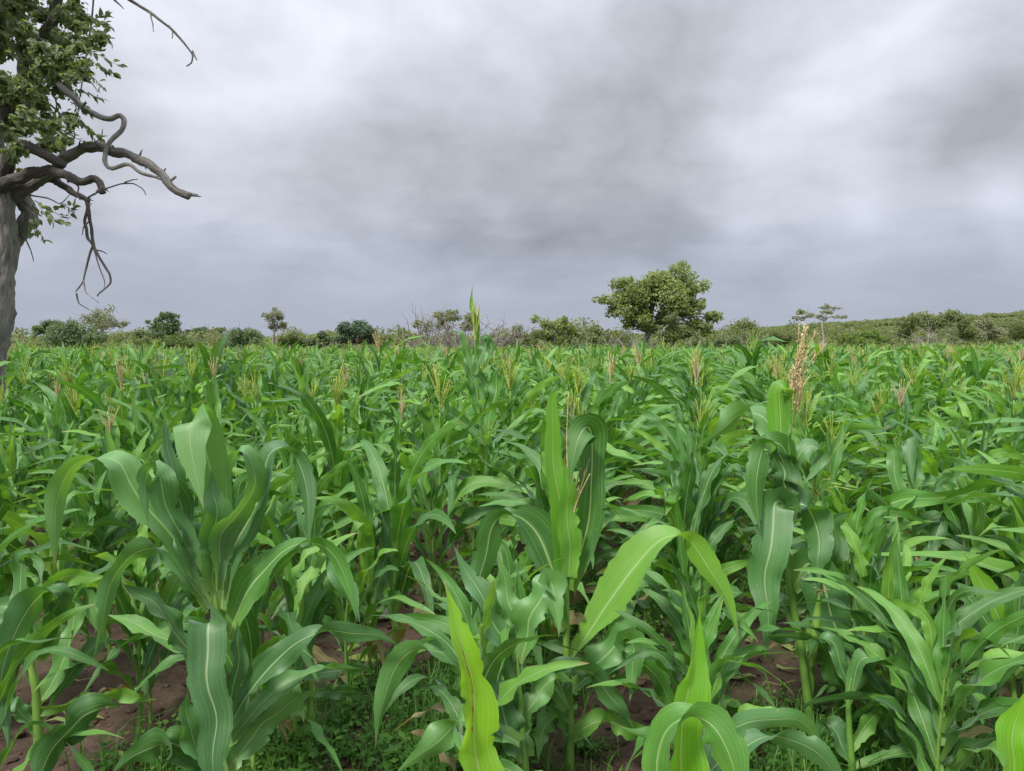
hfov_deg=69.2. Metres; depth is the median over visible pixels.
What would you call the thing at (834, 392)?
maize plant
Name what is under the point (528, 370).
maize plant
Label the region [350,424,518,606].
maize plant
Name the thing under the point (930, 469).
maize plant
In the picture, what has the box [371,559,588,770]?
maize plant
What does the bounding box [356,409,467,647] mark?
maize plant
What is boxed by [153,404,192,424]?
maize plant
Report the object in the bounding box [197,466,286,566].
maize plant
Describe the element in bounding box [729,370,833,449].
maize plant
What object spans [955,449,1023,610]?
maize plant
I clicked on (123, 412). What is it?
maize plant
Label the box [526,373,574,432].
maize plant
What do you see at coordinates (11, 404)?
maize plant
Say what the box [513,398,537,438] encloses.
maize plant
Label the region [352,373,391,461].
maize plant
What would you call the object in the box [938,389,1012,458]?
maize plant
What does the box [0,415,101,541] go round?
maize plant
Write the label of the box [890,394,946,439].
maize plant
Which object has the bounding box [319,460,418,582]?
maize plant
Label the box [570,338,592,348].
bush
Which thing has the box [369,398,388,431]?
maize plant
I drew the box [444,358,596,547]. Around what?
maize plant
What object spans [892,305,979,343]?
bush
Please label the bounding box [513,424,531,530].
maize plant
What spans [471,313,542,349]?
dead brush
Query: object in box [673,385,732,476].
maize plant
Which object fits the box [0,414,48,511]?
maize plant
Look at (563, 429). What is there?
maize plant
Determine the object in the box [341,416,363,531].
maize plant
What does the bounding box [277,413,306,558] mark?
maize plant
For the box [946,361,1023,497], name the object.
maize plant
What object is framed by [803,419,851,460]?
maize plant
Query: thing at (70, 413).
maize plant
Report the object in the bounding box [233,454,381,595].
maize plant
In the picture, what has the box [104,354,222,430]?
maize plant
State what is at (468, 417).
maize plant
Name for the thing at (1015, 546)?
maize plant
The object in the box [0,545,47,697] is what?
maize plant
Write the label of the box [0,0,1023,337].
sky
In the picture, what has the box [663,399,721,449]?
maize plant
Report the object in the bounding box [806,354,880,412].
maize plant
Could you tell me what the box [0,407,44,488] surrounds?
maize plant
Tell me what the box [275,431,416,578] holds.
maize plant
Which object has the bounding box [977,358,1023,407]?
maize plant
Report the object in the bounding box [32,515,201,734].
maize plant
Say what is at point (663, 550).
maize plant
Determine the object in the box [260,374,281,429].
maize plant
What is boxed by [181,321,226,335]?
tree
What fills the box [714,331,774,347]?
bush
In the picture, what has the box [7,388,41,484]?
maize plant
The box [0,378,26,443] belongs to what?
maize plant
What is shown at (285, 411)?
maize plant
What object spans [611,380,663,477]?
maize plant
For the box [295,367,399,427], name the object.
maize plant
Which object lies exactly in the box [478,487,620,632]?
maize plant
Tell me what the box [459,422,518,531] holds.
maize plant
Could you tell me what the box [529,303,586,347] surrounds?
tree
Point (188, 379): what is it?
maize plant
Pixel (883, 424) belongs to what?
maize plant
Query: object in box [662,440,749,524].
maize plant
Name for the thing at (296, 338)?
bush
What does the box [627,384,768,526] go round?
maize plant
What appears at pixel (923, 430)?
maize plant
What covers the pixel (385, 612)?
stone
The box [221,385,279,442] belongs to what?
maize plant
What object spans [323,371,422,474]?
maize plant
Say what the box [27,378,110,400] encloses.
maize plant
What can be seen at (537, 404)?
maize plant
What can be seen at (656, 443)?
maize plant
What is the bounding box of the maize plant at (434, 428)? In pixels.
[393,389,483,486]
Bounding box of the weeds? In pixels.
[31,470,1002,770]
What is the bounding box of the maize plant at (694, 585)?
[663,575,737,713]
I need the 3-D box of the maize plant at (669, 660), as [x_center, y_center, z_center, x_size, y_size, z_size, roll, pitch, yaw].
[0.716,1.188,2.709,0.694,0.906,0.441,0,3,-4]
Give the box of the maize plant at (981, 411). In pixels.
[940,381,1011,445]
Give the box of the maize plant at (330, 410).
[313,405,347,440]
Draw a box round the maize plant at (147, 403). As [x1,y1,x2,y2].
[73,383,195,474]
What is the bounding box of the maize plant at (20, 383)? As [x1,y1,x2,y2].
[10,370,57,409]
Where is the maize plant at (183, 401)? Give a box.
[156,374,221,414]
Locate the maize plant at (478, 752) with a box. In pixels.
[443,580,541,770]
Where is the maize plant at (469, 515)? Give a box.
[324,363,532,607]
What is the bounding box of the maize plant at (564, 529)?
[470,389,738,770]
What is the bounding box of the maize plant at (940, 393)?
[928,374,953,414]
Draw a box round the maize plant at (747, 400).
[718,376,817,479]
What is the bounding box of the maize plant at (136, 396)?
[126,387,137,399]
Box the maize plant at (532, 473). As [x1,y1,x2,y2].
[461,407,647,656]
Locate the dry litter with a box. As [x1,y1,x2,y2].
[11,503,967,770]
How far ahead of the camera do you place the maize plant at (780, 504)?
3.21 m
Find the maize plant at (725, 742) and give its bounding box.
[619,611,841,770]
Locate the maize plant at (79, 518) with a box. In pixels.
[18,470,136,665]
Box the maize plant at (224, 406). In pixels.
[203,387,229,428]
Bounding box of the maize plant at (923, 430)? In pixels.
[919,428,1002,479]
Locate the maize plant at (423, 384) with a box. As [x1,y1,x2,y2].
[390,360,450,411]
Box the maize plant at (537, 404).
[479,385,566,496]
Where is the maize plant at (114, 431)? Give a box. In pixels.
[22,405,151,550]
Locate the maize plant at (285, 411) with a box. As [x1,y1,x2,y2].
[235,397,301,436]
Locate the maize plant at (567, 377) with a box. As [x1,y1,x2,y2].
[548,360,592,410]
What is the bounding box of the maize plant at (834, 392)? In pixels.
[805,391,844,413]
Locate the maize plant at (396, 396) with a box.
[367,377,405,421]
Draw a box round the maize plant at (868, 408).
[809,376,926,518]
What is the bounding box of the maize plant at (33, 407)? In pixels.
[0,379,87,501]
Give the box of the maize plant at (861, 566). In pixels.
[790,505,955,716]
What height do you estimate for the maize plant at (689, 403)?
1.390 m
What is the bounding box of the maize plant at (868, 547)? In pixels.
[844,505,906,693]
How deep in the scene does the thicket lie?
70.28 m
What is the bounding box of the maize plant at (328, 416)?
[286,378,352,441]
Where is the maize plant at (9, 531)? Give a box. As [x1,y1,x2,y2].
[0,504,42,585]
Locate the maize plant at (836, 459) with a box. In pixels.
[725,423,927,590]
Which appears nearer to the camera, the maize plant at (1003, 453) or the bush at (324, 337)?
the maize plant at (1003, 453)
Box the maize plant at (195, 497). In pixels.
[114,478,197,519]
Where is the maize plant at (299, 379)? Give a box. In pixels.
[270,366,340,432]
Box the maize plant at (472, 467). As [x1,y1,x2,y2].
[385,424,539,549]
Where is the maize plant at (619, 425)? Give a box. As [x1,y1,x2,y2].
[610,392,640,540]
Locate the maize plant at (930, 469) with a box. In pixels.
[916,430,992,596]
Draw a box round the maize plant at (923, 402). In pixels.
[919,398,934,438]
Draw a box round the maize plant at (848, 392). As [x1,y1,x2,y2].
[803,365,894,469]
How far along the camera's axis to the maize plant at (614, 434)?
6.06 m
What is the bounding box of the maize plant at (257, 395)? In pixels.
[207,370,299,449]
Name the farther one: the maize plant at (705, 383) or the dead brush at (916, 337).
the dead brush at (916, 337)
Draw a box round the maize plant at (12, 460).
[5,419,43,545]
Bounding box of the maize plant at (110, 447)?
[0,423,190,638]
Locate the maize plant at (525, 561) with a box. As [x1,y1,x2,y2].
[496,521,542,666]
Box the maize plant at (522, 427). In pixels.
[441,408,542,548]
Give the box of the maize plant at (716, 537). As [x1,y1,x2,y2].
[587,490,783,643]
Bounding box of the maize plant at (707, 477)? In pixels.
[621,427,747,615]
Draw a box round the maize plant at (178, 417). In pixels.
[44,397,236,531]
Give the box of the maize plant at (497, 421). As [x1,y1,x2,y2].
[433,394,503,486]
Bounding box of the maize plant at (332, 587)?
[257,503,375,725]
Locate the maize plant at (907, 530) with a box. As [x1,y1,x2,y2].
[878,429,922,533]
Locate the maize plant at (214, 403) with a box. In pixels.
[192,373,278,468]
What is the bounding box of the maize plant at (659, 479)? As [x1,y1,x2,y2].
[639,421,745,527]
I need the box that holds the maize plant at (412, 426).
[389,404,444,543]
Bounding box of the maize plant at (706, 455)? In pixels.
[637,392,751,588]
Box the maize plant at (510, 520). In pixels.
[465,442,644,658]
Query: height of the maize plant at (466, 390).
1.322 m
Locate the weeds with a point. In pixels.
(349, 748)
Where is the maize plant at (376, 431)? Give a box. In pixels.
[341,406,445,549]
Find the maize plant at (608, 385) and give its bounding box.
[576,378,653,500]
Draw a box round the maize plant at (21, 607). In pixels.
[0,548,157,770]
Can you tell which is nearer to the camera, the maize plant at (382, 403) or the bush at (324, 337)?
the maize plant at (382, 403)
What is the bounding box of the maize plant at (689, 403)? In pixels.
[622,389,751,489]
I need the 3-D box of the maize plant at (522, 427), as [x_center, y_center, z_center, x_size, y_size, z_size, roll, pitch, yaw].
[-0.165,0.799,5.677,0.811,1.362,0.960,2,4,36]
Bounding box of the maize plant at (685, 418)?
[656,389,745,480]
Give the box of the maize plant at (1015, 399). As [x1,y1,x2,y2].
[980,361,1023,438]
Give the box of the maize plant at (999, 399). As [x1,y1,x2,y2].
[970,381,1021,446]
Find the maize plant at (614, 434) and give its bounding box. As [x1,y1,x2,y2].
[604,394,663,544]
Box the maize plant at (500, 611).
[447,575,518,762]
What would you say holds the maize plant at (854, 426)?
on the ground at (174, 693)
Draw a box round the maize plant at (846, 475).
[744,411,911,526]
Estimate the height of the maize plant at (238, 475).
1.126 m
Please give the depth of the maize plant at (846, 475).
4.96 m
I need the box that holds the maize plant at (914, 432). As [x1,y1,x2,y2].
[873,418,1023,560]
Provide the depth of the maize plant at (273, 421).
7.20 m
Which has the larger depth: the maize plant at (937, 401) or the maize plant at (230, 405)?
the maize plant at (937, 401)
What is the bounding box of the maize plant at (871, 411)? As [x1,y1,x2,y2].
[869,384,884,413]
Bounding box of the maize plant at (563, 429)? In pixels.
[560,406,636,581]
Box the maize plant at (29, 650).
[0,604,123,770]
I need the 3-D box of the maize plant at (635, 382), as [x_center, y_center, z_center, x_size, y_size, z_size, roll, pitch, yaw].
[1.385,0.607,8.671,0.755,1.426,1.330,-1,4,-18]
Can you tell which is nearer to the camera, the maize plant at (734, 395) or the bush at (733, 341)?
the maize plant at (734, 395)
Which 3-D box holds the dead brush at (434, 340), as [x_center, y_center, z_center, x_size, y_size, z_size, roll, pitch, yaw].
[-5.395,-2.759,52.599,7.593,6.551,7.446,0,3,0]
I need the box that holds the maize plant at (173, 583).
[65,537,194,722]
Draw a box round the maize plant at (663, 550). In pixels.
[653,541,670,570]
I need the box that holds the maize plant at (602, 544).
[516,427,632,593]
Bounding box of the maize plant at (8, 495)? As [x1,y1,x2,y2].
[0,439,73,562]
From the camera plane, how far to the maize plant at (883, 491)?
6.50 m
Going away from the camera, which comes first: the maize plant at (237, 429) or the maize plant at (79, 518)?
the maize plant at (79, 518)
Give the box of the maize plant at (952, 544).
[916,496,1020,650]
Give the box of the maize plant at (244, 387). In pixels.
[204,374,282,441]
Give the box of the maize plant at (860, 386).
[821,364,885,483]
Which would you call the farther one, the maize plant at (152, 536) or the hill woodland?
the hill woodland
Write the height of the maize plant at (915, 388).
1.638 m
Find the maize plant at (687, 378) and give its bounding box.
[641,350,719,424]
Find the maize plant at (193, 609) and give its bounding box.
[158,565,231,641]
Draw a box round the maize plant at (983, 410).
[946,398,990,424]
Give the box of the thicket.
[9,317,1004,351]
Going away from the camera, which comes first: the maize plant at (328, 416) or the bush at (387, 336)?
the maize plant at (328, 416)
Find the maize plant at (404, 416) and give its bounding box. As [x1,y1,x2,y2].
[378,410,416,422]
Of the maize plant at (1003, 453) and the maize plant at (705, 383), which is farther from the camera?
the maize plant at (705, 383)
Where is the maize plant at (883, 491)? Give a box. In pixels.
[844,415,914,523]
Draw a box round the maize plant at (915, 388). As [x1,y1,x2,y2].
[877,359,973,443]
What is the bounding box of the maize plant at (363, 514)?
[315,453,429,676]
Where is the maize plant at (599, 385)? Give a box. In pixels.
[584,353,649,475]
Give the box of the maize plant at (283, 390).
[239,372,327,435]
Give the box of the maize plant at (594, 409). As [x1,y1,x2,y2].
[525,382,652,574]
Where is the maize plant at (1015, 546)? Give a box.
[956,500,1023,693]
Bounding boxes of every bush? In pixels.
[40,317,108,349]
[153,333,194,349]
[224,319,264,348]
[275,332,305,346]
[301,330,336,348]
[330,319,377,348]
[377,331,412,345]
[501,323,541,347]
[567,324,600,339]
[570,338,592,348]
[656,312,695,345]
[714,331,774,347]
[763,329,809,345]
[836,329,893,347]
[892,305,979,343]
[962,315,1008,344]
[991,319,1023,345]
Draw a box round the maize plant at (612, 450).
[487,410,671,606]
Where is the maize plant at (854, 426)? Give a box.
[738,373,886,555]
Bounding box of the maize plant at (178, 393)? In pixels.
[138,369,181,419]
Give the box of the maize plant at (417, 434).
[389,404,423,539]
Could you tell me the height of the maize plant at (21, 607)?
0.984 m
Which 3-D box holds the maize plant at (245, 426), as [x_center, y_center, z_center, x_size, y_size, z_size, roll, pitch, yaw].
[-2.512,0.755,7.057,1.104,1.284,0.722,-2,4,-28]
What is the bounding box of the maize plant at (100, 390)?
[78,376,117,482]
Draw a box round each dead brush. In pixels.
[384,304,488,351]
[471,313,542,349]
[599,327,667,349]
[884,314,963,345]
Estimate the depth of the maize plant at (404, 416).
8.50 m
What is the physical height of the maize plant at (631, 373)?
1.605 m
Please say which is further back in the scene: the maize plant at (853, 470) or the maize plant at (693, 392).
the maize plant at (693, 392)
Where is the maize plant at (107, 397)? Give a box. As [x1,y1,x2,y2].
[79,391,116,412]
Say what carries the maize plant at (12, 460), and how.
on the ground at (174, 693)
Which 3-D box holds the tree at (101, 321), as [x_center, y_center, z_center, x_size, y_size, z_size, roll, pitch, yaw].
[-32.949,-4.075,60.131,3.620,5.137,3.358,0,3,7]
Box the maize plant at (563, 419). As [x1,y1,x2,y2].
[499,387,584,433]
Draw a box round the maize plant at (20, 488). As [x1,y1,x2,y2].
[0,437,57,512]
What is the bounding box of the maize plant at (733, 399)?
[669,383,748,455]
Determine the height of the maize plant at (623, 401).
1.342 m
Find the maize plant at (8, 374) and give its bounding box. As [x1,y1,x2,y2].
[5,368,24,406]
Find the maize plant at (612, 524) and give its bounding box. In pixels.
[568,384,628,540]
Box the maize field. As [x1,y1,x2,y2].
[0,327,1023,723]
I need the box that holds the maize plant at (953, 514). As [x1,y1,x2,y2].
[879,419,1023,589]
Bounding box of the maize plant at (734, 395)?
[719,393,755,441]
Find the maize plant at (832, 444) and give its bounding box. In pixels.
[747,432,854,476]
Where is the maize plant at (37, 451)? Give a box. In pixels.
[23,387,42,488]
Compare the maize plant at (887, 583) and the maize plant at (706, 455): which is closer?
the maize plant at (887, 583)
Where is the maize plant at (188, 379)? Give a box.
[128,350,243,431]
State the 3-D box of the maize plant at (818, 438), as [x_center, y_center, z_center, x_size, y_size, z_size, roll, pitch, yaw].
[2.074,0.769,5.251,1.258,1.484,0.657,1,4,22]
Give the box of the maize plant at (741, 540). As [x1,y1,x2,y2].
[613,415,803,604]
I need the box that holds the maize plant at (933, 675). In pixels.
[840,567,1023,770]
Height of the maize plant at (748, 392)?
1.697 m
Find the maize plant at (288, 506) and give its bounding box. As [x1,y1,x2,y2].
[192,452,339,644]
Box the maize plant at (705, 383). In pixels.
[645,364,758,448]
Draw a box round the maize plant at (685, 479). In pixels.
[596,413,772,662]
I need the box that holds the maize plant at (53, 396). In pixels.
[34,357,115,527]
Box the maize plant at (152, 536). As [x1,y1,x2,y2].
[106,425,173,597]
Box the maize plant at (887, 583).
[766,514,958,762]
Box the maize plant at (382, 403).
[366,380,395,432]
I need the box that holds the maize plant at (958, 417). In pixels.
[936,399,1018,539]
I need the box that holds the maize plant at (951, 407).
[919,378,976,417]
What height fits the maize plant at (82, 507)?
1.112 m
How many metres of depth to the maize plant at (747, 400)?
8.47 m
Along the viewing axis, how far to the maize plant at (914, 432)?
5.23 m
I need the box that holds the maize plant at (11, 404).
[7,391,42,416]
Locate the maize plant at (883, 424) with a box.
[815,382,920,495]
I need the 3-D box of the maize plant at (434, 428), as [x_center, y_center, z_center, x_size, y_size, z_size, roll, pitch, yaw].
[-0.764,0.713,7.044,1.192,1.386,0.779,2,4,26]
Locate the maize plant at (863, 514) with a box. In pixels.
[766,429,883,524]
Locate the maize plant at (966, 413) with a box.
[942,392,1009,456]
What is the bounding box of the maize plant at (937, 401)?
[922,378,956,422]
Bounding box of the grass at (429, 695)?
[59,465,1023,770]
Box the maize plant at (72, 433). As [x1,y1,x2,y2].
[22,392,73,475]
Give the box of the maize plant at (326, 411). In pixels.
[287,379,374,444]
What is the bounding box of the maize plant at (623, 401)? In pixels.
[569,389,661,503]
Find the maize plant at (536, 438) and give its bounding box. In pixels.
[445,384,566,497]
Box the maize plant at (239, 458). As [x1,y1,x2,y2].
[225,424,316,550]
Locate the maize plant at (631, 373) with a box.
[585,364,672,462]
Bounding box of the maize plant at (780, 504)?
[695,318,860,735]
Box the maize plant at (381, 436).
[314,421,424,545]
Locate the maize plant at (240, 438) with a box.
[225,426,283,478]
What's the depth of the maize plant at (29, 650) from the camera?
2.61 m
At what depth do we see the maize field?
12.52 m
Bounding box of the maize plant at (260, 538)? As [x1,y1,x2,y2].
[186,482,280,635]
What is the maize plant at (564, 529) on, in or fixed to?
on the ground at (174, 693)
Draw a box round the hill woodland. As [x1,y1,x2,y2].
[24,310,1023,345]
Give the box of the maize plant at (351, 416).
[330,386,372,489]
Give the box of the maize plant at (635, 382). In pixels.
[599,377,670,492]
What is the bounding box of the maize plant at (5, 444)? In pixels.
[1,428,44,514]
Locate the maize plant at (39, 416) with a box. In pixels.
[8,376,86,485]
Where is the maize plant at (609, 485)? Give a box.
[501,440,623,514]
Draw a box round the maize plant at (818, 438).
[727,391,903,557]
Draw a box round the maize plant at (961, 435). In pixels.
[957,420,997,447]
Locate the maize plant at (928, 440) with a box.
[854,413,974,571]
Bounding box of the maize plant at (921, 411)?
[893,407,927,442]
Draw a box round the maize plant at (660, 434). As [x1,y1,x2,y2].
[638,387,667,472]
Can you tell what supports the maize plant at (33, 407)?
on the ground at (174, 693)
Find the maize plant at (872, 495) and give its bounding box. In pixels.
[739,417,901,559]
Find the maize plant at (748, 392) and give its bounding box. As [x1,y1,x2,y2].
[711,354,839,467]
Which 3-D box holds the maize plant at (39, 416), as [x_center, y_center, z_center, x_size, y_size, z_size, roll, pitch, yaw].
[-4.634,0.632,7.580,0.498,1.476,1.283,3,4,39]
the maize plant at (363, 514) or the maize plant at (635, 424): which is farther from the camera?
the maize plant at (635, 424)
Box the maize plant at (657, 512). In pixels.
[604,445,756,616]
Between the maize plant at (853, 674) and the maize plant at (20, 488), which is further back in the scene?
the maize plant at (20, 488)
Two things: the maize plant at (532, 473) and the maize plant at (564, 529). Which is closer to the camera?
the maize plant at (564, 529)
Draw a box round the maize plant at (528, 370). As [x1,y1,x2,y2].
[465,354,541,412]
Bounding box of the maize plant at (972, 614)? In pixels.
[776,539,1023,770]
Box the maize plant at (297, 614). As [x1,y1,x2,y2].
[230,514,373,758]
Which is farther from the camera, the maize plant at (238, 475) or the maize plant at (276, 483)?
the maize plant at (238, 475)
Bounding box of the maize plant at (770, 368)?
[715,354,811,448]
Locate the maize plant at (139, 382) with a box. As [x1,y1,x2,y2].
[84,373,173,412]
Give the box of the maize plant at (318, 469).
[278,418,347,556]
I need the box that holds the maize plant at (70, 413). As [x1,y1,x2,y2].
[0,379,119,548]
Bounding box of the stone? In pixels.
[362,607,398,620]
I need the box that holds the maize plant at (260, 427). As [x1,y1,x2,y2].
[238,406,306,509]
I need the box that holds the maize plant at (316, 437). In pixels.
[303,425,367,515]
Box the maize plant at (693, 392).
[630,352,766,500]
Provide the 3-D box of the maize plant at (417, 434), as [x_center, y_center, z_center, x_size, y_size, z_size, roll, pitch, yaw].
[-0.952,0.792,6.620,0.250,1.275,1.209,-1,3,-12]
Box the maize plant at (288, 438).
[252,405,301,453]
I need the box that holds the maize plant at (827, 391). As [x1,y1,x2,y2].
[818,386,843,412]
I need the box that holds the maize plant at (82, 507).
[33,443,132,558]
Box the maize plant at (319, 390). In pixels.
[288,382,323,414]
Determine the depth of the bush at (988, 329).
78.68 m
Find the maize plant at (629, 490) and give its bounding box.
[618,400,665,505]
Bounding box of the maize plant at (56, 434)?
[17,385,126,542]
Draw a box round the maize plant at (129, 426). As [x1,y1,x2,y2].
[33,408,175,540]
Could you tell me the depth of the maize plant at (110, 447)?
4.36 m
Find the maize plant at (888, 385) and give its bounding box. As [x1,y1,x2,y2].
[877,369,929,438]
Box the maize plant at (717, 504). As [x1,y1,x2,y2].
[629,457,770,558]
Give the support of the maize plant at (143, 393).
on the ground at (174, 693)
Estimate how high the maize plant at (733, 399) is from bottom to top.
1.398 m
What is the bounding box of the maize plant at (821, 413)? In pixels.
[747,383,887,488]
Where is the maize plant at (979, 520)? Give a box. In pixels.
[946,442,1015,586]
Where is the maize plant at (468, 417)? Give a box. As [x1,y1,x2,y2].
[450,397,496,506]
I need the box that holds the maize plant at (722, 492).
[627,420,751,525]
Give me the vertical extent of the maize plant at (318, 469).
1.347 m
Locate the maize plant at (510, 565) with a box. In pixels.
[453,540,583,711]
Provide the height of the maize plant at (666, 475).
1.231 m
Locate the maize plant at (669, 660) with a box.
[614,584,793,759]
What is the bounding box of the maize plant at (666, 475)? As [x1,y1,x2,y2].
[621,436,737,571]
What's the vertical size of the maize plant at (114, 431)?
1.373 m
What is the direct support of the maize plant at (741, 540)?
on the ground at (174, 693)
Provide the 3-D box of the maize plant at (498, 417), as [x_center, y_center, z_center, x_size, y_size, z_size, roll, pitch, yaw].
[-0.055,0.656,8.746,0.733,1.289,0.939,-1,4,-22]
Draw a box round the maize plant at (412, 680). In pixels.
[385,556,591,745]
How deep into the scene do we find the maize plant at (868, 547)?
3.53 m
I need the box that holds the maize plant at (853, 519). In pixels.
[748,474,968,647]
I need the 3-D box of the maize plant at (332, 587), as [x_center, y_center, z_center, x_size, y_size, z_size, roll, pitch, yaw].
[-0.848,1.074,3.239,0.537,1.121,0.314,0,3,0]
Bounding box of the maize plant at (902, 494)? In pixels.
[867,435,1010,591]
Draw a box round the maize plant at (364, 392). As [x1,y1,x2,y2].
[323,382,393,432]
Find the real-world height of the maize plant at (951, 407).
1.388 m
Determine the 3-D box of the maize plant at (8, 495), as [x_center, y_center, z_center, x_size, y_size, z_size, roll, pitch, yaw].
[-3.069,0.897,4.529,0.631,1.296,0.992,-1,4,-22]
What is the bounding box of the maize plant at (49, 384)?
[30,367,92,416]
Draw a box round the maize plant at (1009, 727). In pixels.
[995,694,1023,770]
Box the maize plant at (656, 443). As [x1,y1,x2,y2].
[620,427,769,551]
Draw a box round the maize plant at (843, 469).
[740,391,861,487]
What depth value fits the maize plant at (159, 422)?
5.59 m
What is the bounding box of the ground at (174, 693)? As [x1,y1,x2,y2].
[0,317,1022,770]
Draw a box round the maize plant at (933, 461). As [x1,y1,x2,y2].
[882,413,984,586]
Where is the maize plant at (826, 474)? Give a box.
[792,432,913,588]
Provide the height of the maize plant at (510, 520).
1.348 m
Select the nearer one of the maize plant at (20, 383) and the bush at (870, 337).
the maize plant at (20, 383)
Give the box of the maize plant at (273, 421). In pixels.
[222,415,305,437]
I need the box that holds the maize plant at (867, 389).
[858,383,923,441]
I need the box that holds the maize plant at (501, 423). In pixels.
[434,385,568,495]
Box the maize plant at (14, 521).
[0,442,136,633]
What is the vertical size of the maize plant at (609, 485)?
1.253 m
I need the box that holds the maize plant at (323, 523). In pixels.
[232,438,355,570]
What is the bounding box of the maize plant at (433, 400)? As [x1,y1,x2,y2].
[403,381,465,424]
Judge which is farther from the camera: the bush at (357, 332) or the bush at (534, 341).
the bush at (534, 341)
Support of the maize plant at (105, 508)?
on the ground at (174, 693)
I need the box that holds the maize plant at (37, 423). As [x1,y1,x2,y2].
[0,395,95,532]
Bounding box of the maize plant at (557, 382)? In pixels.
[519,359,592,418]
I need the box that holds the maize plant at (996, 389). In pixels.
[955,367,1010,441]
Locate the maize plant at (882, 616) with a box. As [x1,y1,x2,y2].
[804,574,1023,770]
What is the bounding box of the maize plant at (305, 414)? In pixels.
[289,397,347,499]
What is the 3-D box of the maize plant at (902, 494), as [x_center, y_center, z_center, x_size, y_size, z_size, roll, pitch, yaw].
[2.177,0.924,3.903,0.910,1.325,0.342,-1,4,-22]
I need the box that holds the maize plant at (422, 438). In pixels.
[393,396,454,508]
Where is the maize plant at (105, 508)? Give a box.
[31,434,198,650]
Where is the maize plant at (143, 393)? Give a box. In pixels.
[91,373,206,483]
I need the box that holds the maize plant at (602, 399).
[499,356,678,493]
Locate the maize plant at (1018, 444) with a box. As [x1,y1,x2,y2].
[983,413,1023,526]
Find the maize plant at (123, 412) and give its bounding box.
[50,354,198,541]
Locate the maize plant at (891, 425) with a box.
[845,391,933,504]
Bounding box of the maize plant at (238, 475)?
[233,446,270,558]
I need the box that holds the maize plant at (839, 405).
[818,382,850,473]
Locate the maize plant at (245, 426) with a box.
[206,402,296,447]
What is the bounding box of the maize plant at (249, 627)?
[116,544,341,770]
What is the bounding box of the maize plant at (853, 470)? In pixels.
[732,416,886,535]
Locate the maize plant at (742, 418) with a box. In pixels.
[724,389,767,446]
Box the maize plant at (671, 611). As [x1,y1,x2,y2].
[593,562,822,729]
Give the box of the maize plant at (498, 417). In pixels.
[496,393,514,427]
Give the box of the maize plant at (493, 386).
[400,287,529,580]
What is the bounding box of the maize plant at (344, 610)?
[271,508,435,696]
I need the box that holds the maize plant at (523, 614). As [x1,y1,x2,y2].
[373,545,575,770]
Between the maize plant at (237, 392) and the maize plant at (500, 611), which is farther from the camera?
the maize plant at (237, 392)
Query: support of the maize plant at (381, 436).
on the ground at (174, 693)
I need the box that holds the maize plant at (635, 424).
[526,383,676,540]
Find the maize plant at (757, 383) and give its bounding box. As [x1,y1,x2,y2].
[719,353,834,470]
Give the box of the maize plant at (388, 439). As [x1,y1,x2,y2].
[342,392,432,474]
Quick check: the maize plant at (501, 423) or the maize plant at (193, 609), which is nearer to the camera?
the maize plant at (193, 609)
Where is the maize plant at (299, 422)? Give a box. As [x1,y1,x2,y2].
[268,411,301,434]
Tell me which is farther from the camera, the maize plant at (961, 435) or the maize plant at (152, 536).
the maize plant at (961, 435)
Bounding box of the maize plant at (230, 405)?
[150,356,270,439]
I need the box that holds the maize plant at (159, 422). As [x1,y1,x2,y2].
[89,393,252,519]
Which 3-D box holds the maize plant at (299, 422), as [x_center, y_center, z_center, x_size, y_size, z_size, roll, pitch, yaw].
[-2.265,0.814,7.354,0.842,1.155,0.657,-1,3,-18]
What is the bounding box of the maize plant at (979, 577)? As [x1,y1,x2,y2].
[912,553,1023,724]
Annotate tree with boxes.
[0,0,201,392]
[29,319,61,335]
[76,304,129,332]
[132,311,186,348]
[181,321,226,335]
[258,307,288,345]
[411,309,473,338]
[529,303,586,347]
[591,259,723,345]
[731,321,759,337]
[791,303,847,345]
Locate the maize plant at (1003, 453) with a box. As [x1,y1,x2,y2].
[851,412,1023,602]
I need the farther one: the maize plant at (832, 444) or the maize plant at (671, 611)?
the maize plant at (832, 444)
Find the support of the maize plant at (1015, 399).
on the ground at (174, 693)
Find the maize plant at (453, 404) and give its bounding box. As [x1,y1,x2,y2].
[437,386,498,483]
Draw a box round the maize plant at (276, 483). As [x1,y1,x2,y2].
[112,452,339,613]
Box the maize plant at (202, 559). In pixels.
[44,403,399,770]
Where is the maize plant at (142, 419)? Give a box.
[110,398,241,483]
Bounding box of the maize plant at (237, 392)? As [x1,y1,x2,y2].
[232,374,291,419]
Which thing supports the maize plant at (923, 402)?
on the ground at (174, 693)
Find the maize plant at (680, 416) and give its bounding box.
[631,402,765,530]
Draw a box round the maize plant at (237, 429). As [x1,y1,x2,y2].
[224,420,283,485]
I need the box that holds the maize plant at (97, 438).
[68,407,151,513]
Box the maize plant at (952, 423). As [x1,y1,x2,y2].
[895,401,956,447]
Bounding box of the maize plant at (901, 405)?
[832,379,972,491]
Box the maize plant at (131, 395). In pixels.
[102,388,142,445]
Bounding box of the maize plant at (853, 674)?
[809,615,988,770]
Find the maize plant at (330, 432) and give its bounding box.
[245,359,376,573]
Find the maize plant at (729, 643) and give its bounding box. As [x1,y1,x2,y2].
[586,578,772,770]
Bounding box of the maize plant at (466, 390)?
[437,388,505,473]
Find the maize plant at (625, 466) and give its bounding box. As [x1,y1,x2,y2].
[602,445,654,509]
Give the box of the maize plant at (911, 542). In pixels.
[791,481,947,631]
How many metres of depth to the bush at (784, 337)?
67.96 m
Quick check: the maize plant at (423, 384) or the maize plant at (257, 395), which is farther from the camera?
the maize plant at (423, 384)

